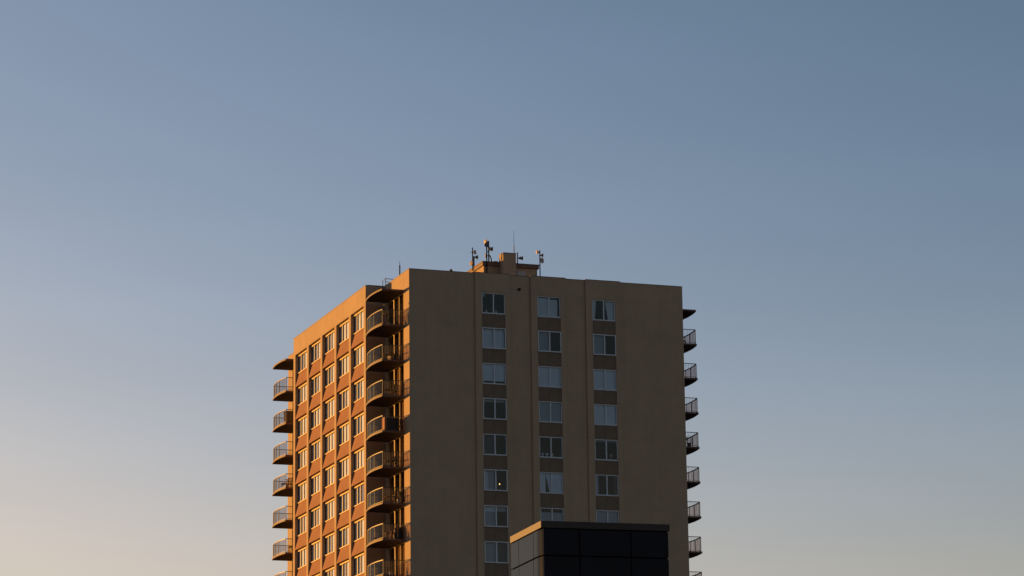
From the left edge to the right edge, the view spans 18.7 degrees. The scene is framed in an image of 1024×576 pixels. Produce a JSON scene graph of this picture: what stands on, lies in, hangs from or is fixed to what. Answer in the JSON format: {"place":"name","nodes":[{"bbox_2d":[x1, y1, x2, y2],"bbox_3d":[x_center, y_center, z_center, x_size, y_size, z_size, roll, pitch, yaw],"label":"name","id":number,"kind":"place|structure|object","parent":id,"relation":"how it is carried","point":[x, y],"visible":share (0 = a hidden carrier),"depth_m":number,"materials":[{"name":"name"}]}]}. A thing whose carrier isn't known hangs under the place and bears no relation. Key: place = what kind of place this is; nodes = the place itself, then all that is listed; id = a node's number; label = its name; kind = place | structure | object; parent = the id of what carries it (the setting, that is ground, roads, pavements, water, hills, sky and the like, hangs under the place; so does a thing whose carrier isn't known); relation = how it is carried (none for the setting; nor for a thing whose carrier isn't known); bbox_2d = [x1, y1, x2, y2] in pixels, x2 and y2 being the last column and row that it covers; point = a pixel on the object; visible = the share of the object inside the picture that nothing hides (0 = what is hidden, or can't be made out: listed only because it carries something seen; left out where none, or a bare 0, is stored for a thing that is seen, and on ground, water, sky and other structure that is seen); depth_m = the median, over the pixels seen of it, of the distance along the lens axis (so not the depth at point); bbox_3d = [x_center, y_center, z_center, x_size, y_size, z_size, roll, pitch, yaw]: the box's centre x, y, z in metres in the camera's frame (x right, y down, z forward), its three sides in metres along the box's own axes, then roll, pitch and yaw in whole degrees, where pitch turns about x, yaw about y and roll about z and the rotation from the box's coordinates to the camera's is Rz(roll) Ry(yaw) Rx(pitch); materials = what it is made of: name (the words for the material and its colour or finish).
{"place":"outdoors","nodes":[
{"label":"outdoors","id":0,"kind":"place"},
{"bbox_2d":[283,411,292,422],"bbox_3d":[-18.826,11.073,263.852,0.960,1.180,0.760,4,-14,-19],"label":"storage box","id":1,"kind":"object","parent":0,"point":[289,416],"visible":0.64,"depth_m":263.54,"materials":[{"name":"brown wood"}]},
{"bbox_2d":[380,304,387,323],"bbox_3d":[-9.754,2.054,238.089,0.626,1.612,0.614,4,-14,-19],"label":"potted plant","id":2,"kind":"object","parent":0,"point":[384,318],"visible":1,"depth_m":237.89,"materials":[{"name":"green plant"}]},
{"bbox_2d":[393,384,398,394],"bbox_3d":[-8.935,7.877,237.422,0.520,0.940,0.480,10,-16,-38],"label":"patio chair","id":3,"kind":"object","parent":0,"point":[397,387],"visible":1,"depth_m":237.30,"materials":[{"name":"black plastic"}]},
{"bbox_2d":[0,0,1023,575],"label":"sky","id":4,"kind":"structure","parent":0,"point":[833,190],"materials":[{"name":"blue"}]},
{"bbox_2d":[510,521,669,575],"bbox_3d":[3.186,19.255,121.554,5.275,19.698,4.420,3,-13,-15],"label":"glass block","id":5,"kind":"structure","parent":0,"point":[553,548],"depth_m":121.52,"materials":[{"name":"black glass"}]},
{"label":"ground","id":6,"kind":"structure","parent":0,"visible":0},
{"bbox_2d":[272,252,701,575],"bbox_3d":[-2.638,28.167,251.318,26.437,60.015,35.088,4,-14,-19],"label":"apartment tower","id":7,"kind":"structure","parent":6,"relation":"on","point":[581,380],"depth_m":239.83,"materials":[{"name":"beige paint"}]},
{"bbox_2d":[297,481,305,503],"bbox_3d":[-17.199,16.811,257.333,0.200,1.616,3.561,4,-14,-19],"label":"window","id":8,"kind":"structure","parent":7,"relation":"in","point":[302,486],"depth_m":257.99,"materials":[{"name":"glass"}]},
{"bbox_2d":[297,514,305,536],"bbox_3d":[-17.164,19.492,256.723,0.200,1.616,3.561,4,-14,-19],"label":"window","id":9,"kind":"structure","parent":7,"relation":"in","point":[302,519],"depth_m":257.37,"materials":[{"name":"glass"}]},
{"bbox_2d":[297,547,305,569],"bbox_3d":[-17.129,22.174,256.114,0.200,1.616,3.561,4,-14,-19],"label":"window","id":10,"kind":"structure","parent":7,"relation":"in","point":[302,552],"depth_m":256.74,"materials":[{"name":"glass"}]},
{"bbox_2d":[297,350,306,373],"bbox_3d":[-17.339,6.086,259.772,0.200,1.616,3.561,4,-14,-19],"label":"window","id":11,"kind":"structure","parent":7,"relation":"in","point":[302,358],"depth_m":260.40,"materials":[{"name":"glass"}]},
{"bbox_2d":[297,382,306,406],"bbox_3d":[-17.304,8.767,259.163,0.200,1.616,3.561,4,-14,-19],"label":"window","id":12,"kind":"structure","parent":7,"relation":"in","point":[302,390],"depth_m":259.83,"materials":[{"name":"glass"}]},
{"bbox_2d":[297,415,306,438],"bbox_3d":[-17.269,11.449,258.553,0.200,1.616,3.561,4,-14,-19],"label":"window","id":13,"kind":"structure","parent":7,"relation":"in","point":[302,422],"depth_m":259.19,"materials":[{"name":"glass"}]},
{"bbox_2d":[297,447,306,470],"bbox_3d":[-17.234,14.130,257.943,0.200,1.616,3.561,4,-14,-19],"label":"window","id":14,"kind":"structure","parent":7,"relation":"in","point":[302,455],"depth_m":258.56,"materials":[{"name":"glass"}]},
{"bbox_2d":[310,506,319,529],"bbox_3d":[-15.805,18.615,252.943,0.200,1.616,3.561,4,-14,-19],"label":"window","id":15,"kind":"structure","parent":7,"relation":"in","point":[315,513],"depth_m":253.62,"materials":[{"name":"glass"}]},
{"bbox_2d":[310,540,319,562],"bbox_3d":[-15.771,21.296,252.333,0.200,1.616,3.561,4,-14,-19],"label":"window","id":16,"kind":"structure","parent":7,"relation":"in","point":[315,547],"depth_m":253.00,"materials":[{"name":"glass"}]},
{"bbox_2d":[311,340,319,364],"bbox_3d":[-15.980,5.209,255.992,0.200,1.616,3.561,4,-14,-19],"label":"window","id":17,"kind":"structure","parent":7,"relation":"in","point":[316,347],"depth_m":256.61,"materials":[{"name":"glass"}]},
{"bbox_2d":[311,373,319,397],"bbox_3d":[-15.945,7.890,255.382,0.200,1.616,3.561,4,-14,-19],"label":"window","id":18,"kind":"structure","parent":7,"relation":"in","point":[316,379],"depth_m":255.99,"materials":[{"name":"glass"}]},
{"bbox_2d":[311,406,319,429],"bbox_3d":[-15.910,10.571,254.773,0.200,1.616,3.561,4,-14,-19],"label":"window","id":19,"kind":"structure","parent":7,"relation":"in","point":[316,412],"depth_m":255.42,"materials":[{"name":"glass"}]},
{"bbox_2d":[311,439,319,462],"bbox_3d":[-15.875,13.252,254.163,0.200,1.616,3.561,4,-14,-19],"label":"window","id":20,"kind":"structure","parent":7,"relation":"in","point":[315,447],"depth_m":254.80,"materials":[{"name":"glass"}]},
{"bbox_2d":[311,472,319,495],"bbox_3d":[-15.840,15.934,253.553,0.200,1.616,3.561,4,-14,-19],"label":"window","id":21,"kind":"structure","parent":7,"relation":"in","point":[315,480],"depth_m":254.18,"materials":[{"name":"glass"}]},
{"bbox_2d":[324,330,333,354],"bbox_3d":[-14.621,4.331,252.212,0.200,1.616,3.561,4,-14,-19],"label":"window","id":22,"kind":"structure","parent":7,"relation":"in","point":[329,338],"depth_m":252.88,"materials":[{"name":"glass"}]},
{"bbox_2d":[324,363,333,387],"bbox_3d":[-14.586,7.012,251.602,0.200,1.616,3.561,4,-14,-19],"label":"window","id":23,"kind":"structure","parent":7,"relation":"in","point":[329,372],"depth_m":252.26,"materials":[{"name":"glass"}]},
{"bbox_2d":[324,397,333,421],"bbox_3d":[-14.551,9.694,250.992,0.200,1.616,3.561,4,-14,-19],"label":"window","id":24,"kind":"structure","parent":7,"relation":"in","point":[329,405],"depth_m":251.65,"materials":[{"name":"glass"}]},
{"bbox_2d":[324,431,333,454],"bbox_3d":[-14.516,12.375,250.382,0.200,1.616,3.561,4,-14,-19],"label":"window","id":25,"kind":"structure","parent":7,"relation":"in","point":[329,438],"depth_m":251.04,"materials":[{"name":"glass"}]},
{"bbox_2d":[324,464,333,488],"bbox_3d":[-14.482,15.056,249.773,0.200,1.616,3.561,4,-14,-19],"label":"window","id":26,"kind":"structure","parent":7,"relation":"in","point":[329,472],"depth_m":250.42,"materials":[{"name":"glass"}]},
{"bbox_2d":[324,498,333,522],"bbox_3d":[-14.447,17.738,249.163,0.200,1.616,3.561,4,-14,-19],"label":"window","id":27,"kind":"structure","parent":7,"relation":"in","point":[329,506],"depth_m":249.81,"materials":[{"name":"glass"}]},
{"bbox_2d":[324,532,333,556],"bbox_3d":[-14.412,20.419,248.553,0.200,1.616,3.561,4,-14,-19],"label":"window","id":28,"kind":"structure","parent":7,"relation":"in","point":[329,539],"depth_m":249.20,"materials":[{"name":"glass"}]},
{"bbox_2d":[325,567,333,575],"bbox_3d":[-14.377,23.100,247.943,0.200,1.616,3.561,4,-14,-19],"label":"window","id":29,"kind":"structure","parent":7,"relation":"in","point":[330,572],"depth_m":248.57,"materials":[{"name":"glass"}]},
{"bbox_2d":[339,319,348,344],"bbox_3d":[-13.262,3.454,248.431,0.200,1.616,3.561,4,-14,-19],"label":"window","id":30,"kind":"structure","parent":7,"relation":"in","point":[343,328],"depth_m":249.02,"materials":[{"name":"glass"}]},
{"bbox_2d":[339,353,348,378],"bbox_3d":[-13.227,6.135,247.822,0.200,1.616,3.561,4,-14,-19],"label":"window","id":31,"kind":"structure","parent":7,"relation":"in","point":[344,361],"depth_m":248.44,"materials":[{"name":"glass"}]},
{"bbox_2d":[339,387,348,412],"bbox_3d":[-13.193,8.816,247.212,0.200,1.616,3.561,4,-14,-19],"label":"window","id":32,"kind":"structure","parent":7,"relation":"in","point":[344,395],"depth_m":247.87,"materials":[{"name":"glass"}]},
{"bbox_2d":[339,421,348,446],"bbox_3d":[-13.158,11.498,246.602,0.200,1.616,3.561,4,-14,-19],"label":"window","id":33,"kind":"structure","parent":7,"relation":"in","point":[344,429],"depth_m":247.23,"materials":[{"name":"glass"}]},
{"bbox_2d":[339,456,348,480],"bbox_3d":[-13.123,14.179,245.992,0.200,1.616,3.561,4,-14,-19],"label":"window","id":34,"kind":"structure","parent":7,"relation":"in","point":[344,463],"depth_m":246.63,"materials":[{"name":"glass"}]},
{"bbox_2d":[339,490,348,514],"bbox_3d":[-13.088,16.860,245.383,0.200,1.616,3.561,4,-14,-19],"label":"window","id":35,"kind":"structure","parent":7,"relation":"in","point":[341,497],"depth_m":246.12,"materials":[{"name":"glass"}]},
{"bbox_2d":[339,525,348,549],"bbox_3d":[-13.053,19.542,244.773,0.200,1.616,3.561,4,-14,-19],"label":"window","id":36,"kind":"structure","parent":7,"relation":"in","point":[341,531],"depth_m":245.52,"materials":[{"name":"glass"}]},
{"bbox_2d":[339,560,348,575],"bbox_3d":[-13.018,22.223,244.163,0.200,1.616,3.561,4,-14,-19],"label":"window","id":37,"kind":"structure","parent":7,"relation":"in","point":[344,566],"depth_m":244.80,"materials":[{"name":"glass"}]},
{"bbox_2d":[353,308,363,334],"bbox_3d":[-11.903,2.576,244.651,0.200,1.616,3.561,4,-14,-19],"label":"window","id":38,"kind":"structure","parent":7,"relation":"in","point":[358,317],"depth_m":245.22,"materials":[{"name":"glass"}]},
{"bbox_2d":[353,343,363,368],"bbox_3d":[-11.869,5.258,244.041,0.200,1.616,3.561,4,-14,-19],"label":"window","id":39,"kind":"structure","parent":7,"relation":"in","point":[359,351],"depth_m":244.62,"materials":[{"name":"glass"}]},
{"bbox_2d":[353,377,363,403],"bbox_3d":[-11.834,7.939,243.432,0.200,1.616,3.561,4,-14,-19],"label":"window","id":40,"kind":"structure","parent":7,"relation":"in","point":[359,385],"depth_m":244.03,"materials":[{"name":"glass"}]},
{"bbox_2d":[353,412,363,437],"bbox_3d":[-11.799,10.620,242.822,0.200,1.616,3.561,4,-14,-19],"label":"window","id":41,"kind":"structure","parent":7,"relation":"in","point":[358,420],"depth_m":243.43,"materials":[{"name":"glass"}]},
{"bbox_2d":[353,447,363,472],"bbox_3d":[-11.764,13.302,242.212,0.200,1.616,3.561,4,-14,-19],"label":"window","id":42,"kind":"structure","parent":7,"relation":"in","point":[359,454],"depth_m":242.84,"materials":[{"name":"glass"}]},
{"bbox_2d":[353,482,363,506],"bbox_3d":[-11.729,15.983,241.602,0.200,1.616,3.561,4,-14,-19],"label":"window","id":43,"kind":"structure","parent":7,"relation":"in","point":[359,489],"depth_m":242.19,"materials":[{"name":"glass"}]},
{"bbox_2d":[353,517,363,541],"bbox_3d":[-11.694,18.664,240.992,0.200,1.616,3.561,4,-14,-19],"label":"window","id":44,"kind":"structure","parent":7,"relation":"in","point":[359,524],"depth_m":241.60,"materials":[{"name":"glass"}]},
{"bbox_2d":[354,553,363,575],"bbox_3d":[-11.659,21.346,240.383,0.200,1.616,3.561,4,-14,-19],"label":"window","id":45,"kind":"structure","parent":7,"relation":"in","point":[359,559],"depth_m":241.01,"materials":[{"name":"glass"}]},
{"bbox_2d":[382,417,397,430],"bbox_3d":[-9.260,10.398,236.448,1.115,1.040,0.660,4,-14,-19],"label":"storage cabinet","id":46,"kind":"object","parent":7,"relation":"on","point":[388,422],"visible":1,"depth_m":236.18,"materials":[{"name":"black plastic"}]},
{"bbox_2d":[388,293,403,324],"bbox_3d":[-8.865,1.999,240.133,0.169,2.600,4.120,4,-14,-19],"label":"balcony door","id":47,"kind":"structure","parent":7,"relation":"in","point":[399,302],"depth_m":240.36,"materials":[{"name":"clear glass"}]},
{"bbox_2d":[388,328,403,359],"bbox_3d":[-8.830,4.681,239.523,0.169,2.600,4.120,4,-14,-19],"label":"balcony door","id":48,"kind":"structure","parent":7,"relation":"in","point":[400,334],"depth_m":239.13,"materials":[{"name":"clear glass"}]},
{"bbox_2d":[388,363,403,395],"bbox_3d":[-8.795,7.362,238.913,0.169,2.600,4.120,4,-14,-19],"label":"balcony door","id":49,"kind":"structure","parent":7,"relation":"in","point":[397,373],"depth_m":239.31,"materials":[{"name":"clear glass"}]},
{"bbox_2d":[389,399,403,430],"bbox_3d":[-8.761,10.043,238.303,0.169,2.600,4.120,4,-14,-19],"label":"balcony door","id":50,"kind":"structure","parent":7,"relation":"in","point":[394,408],"depth_m":237.68,"materials":[{"name":"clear glass"}]},
{"bbox_2d":[389,434,403,466],"bbox_3d":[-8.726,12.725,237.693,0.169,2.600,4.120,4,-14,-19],"label":"balcony door","id":51,"kind":"structure","parent":7,"relation":"in","point":[393,445],"depth_m":237.53,"materials":[{"name":"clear glass"}]},
{"bbox_2d":[389,470,403,502],"bbox_3d":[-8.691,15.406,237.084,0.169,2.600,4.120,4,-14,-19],"label":"balcony door","id":52,"kind":"structure","parent":7,"relation":"in","point":[400,473],"depth_m":236.98,"materials":[{"name":"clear glass"}]},
{"bbox_2d":[389,506,404,538],"bbox_3d":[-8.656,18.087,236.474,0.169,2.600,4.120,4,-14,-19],"label":"balcony door","id":53,"kind":"structure","parent":7,"relation":"in","point":[400,513],"depth_m":236.11,"materials":[{"name":"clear glass"}]},
{"bbox_2d":[389,542,404,574],"bbox_3d":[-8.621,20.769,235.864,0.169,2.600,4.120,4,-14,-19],"label":"balcony door","id":54,"kind":"structure","parent":7,"relation":"in","point":[399,551],"depth_m":235.94,"materials":[{"name":"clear glass"}]},
{"bbox_2d":[393,527,402,538],"bbox_3d":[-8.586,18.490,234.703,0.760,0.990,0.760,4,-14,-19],"label":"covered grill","id":55,"kind":"object","parent":7,"relation":"on","point":[397,533],"visible":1,"depth_m":234.41,"materials":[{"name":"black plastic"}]},
{"bbox_2d":[397,419,402,430],"bbox_3d":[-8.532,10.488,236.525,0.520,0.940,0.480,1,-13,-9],"label":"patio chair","id":56,"kind":"object","parent":7,"relation":"on","point":[401,423],"visible":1,"depth_m":236.37,"materials":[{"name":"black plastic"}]},
{"bbox_2d":[470,247,477,270],"bbox_3d":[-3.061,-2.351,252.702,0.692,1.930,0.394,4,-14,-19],"label":"antenna mast","id":57,"kind":"object","parent":7,"relation":"on","point":[472,263],"visible":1,"depth_m":252.69,"materials":[{"name":"grey metal"}]},
{"bbox_2d":[484,239,492,272],"bbox_3d":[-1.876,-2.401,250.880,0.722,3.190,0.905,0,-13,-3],"label":"antenna mast","id":58,"kind":"object","parent":7,"relation":"on","point":[486,243],"visible":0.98,"depth_m":250.79,"materials":[{"name":"white metal"}]},
{"bbox_2d":[482,292,504,314],"bbox_3d":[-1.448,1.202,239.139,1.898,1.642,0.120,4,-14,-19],"label":"window","id":59,"kind":"structure","parent":7,"relation":"in","point":[483,294],"depth_m":239.13,"materials":[{"name":"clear glass"}]},
{"bbox_2d":[482,327,505,349],"bbox_3d":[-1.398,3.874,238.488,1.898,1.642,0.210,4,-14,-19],"label":"window","id":60,"kind":"structure","parent":7,"relation":"in","point":[492,338],"depth_m":238.55,"materials":[{"name":"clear glass"}]},
{"bbox_2d":[482,363,505,384],"bbox_3d":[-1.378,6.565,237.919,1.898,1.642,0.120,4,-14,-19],"label":"window","id":61,"kind":"structure","parent":7,"relation":"in","point":[494,372],"depth_m":237.97,"materials":[{"name":"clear glass"}]},
{"bbox_2d":[483,398,506,419],"bbox_3d":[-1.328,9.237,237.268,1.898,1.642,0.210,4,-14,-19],"label":"window","id":62,"kind":"structure","parent":7,"relation":"in","point":[494,400],"depth_m":237.33,"materials":[{"name":"clear glass"}]},
{"bbox_2d":[483,433,506,455],"bbox_3d":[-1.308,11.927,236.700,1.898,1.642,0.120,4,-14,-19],"label":"window","id":63,"kind":"structure","parent":7,"relation":"in","point":[489,440],"depth_m":236.63,"materials":[{"name":"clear glass"}]},
{"bbox_2d":[484,469,507,491],"bbox_3d":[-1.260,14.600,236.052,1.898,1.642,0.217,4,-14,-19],"label":"window","id":64,"kind":"structure","parent":7,"relation":"in","point":[488,476],"depth_m":236.00,"materials":[{"name":"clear glass"}]},
{"bbox_2d":[484,505,507,527],"bbox_3d":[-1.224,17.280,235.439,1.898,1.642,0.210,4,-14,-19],"label":"window","id":65,"kind":"structure","parent":7,"relation":"in","point":[490,511],"depth_m":235.42,"materials":[{"name":"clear glass"}]},
{"bbox_2d":[484,541,508,563],"bbox_3d":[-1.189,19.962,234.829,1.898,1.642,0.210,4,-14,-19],"label":"window","id":66,"kind":"structure","parent":7,"relation":"in","point":[495,552],"depth_m":234.91,"materials":[{"name":"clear glass"}]},
{"bbox_2d":[536,250,543,275],"bbox_3d":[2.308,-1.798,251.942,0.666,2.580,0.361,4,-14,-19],"label":"antenna mast","id":67,"kind":"object","parent":7,"relation":"on","point":[541,259],"visible":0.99,"depth_m":252.04,"materials":[{"name":"grey metal"}]},
{"bbox_2d":[537,296,560,317],"bbox_3d":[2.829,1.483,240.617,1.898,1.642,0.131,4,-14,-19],"label":"window","id":68,"kind":"structure","parent":7,"relation":"in","point":[546,307],"depth_m":240.65,"materials":[{"name":"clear glass"}]},
{"bbox_2d":[538,331,561,352],"bbox_3d":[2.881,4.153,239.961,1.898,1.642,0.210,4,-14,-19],"label":"window","id":69,"kind":"structure","parent":7,"relation":"in","point":[543,336],"depth_m":239.89,"materials":[{"name":"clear glass"}]},
{"bbox_2d":[538,366,561,387],"bbox_3d":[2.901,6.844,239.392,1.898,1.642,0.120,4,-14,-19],"label":"window","id":70,"kind":"structure","parent":7,"relation":"in","point":[549,376],"depth_m":239.42,"materials":[{"name":"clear glass"}]},
{"bbox_2d":[539,401,561,422],"bbox_3d":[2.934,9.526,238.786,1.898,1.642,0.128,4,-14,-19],"label":"window","id":71,"kind":"structure","parent":7,"relation":"in","point":[551,412],"depth_m":238.84,"materials":[{"name":"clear glass"}]},
{"bbox_2d":[539,436,562,458],"bbox_3d":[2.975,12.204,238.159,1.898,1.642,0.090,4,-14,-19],"label":"window","id":72,"kind":"structure","parent":7,"relation":"in","point":[539,436],"depth_m":238.20,"materials":[{"name":"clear glass"}]},
{"bbox_2d":[540,472,562,493],"bbox_3d":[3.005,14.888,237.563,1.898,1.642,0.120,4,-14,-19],"label":"window","id":73,"kind":"structure","parent":7,"relation":"in","point":[554,480],"depth_m":237.62,"materials":[{"name":"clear glass"}]},
{"bbox_2d":[540,507,563,520],"bbox_3d":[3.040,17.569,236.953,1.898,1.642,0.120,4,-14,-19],"label":"window","id":74,"kind":"structure","parent":7,"relation":"in","point":[547,514],"depth_m":237.07,"materials":[{"name":"white glass"}]},
{"bbox_2d":[592,300,614,321],"bbox_3d":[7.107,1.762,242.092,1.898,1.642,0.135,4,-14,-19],"label":"window","id":75,"kind":"structure","parent":7,"relation":"in","point":[610,308],"depth_m":242.25,"materials":[{"name":"white glass"}]},
{"bbox_2d":[593,334,615,355],"bbox_3d":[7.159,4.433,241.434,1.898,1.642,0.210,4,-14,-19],"label":"window","id":76,"kind":"structure","parent":7,"relation":"in","point":[598,340],"depth_m":241.42,"materials":[{"name":"white glass"}]},
{"bbox_2d":[593,369,616,390],"bbox_3d":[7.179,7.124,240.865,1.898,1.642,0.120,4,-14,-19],"label":"window","id":77,"kind":"structure","parent":7,"relation":"in","point":[603,379],"depth_m":240.89,"materials":[{"name":"white glass"}]},
{"bbox_2d":[594,404,616,425],"bbox_3d":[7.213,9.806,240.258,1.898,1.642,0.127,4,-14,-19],"label":"window","id":78,"kind":"structure","parent":7,"relation":"in","point":[604,414],"depth_m":240.30,"materials":[{"name":"white glass"}]},
{"bbox_2d":[595,439,617,460],"bbox_3d":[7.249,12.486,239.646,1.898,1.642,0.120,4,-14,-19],"label":"window","id":79,"kind":"structure","parent":7,"relation":"in","point":[600,440],"depth_m":239.72,"materials":[{"name":"white glass"}]},
{"bbox_2d":[595,474,618,495],"bbox_3d":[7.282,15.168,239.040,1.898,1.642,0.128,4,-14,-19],"label":"window","id":80,"kind":"structure","parent":7,"relation":"in","point":[616,487],"depth_m":239.07,"materials":[{"name":"white glass"}]},
{"bbox_2d":[596,510,618,522],"bbox_3d":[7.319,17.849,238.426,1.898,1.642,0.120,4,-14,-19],"label":"window","id":81,"kind":"structure","parent":7,"relation":"in","point":[605,516],"depth_m":238.55,"materials":[{"name":"white glass"}]}
]}

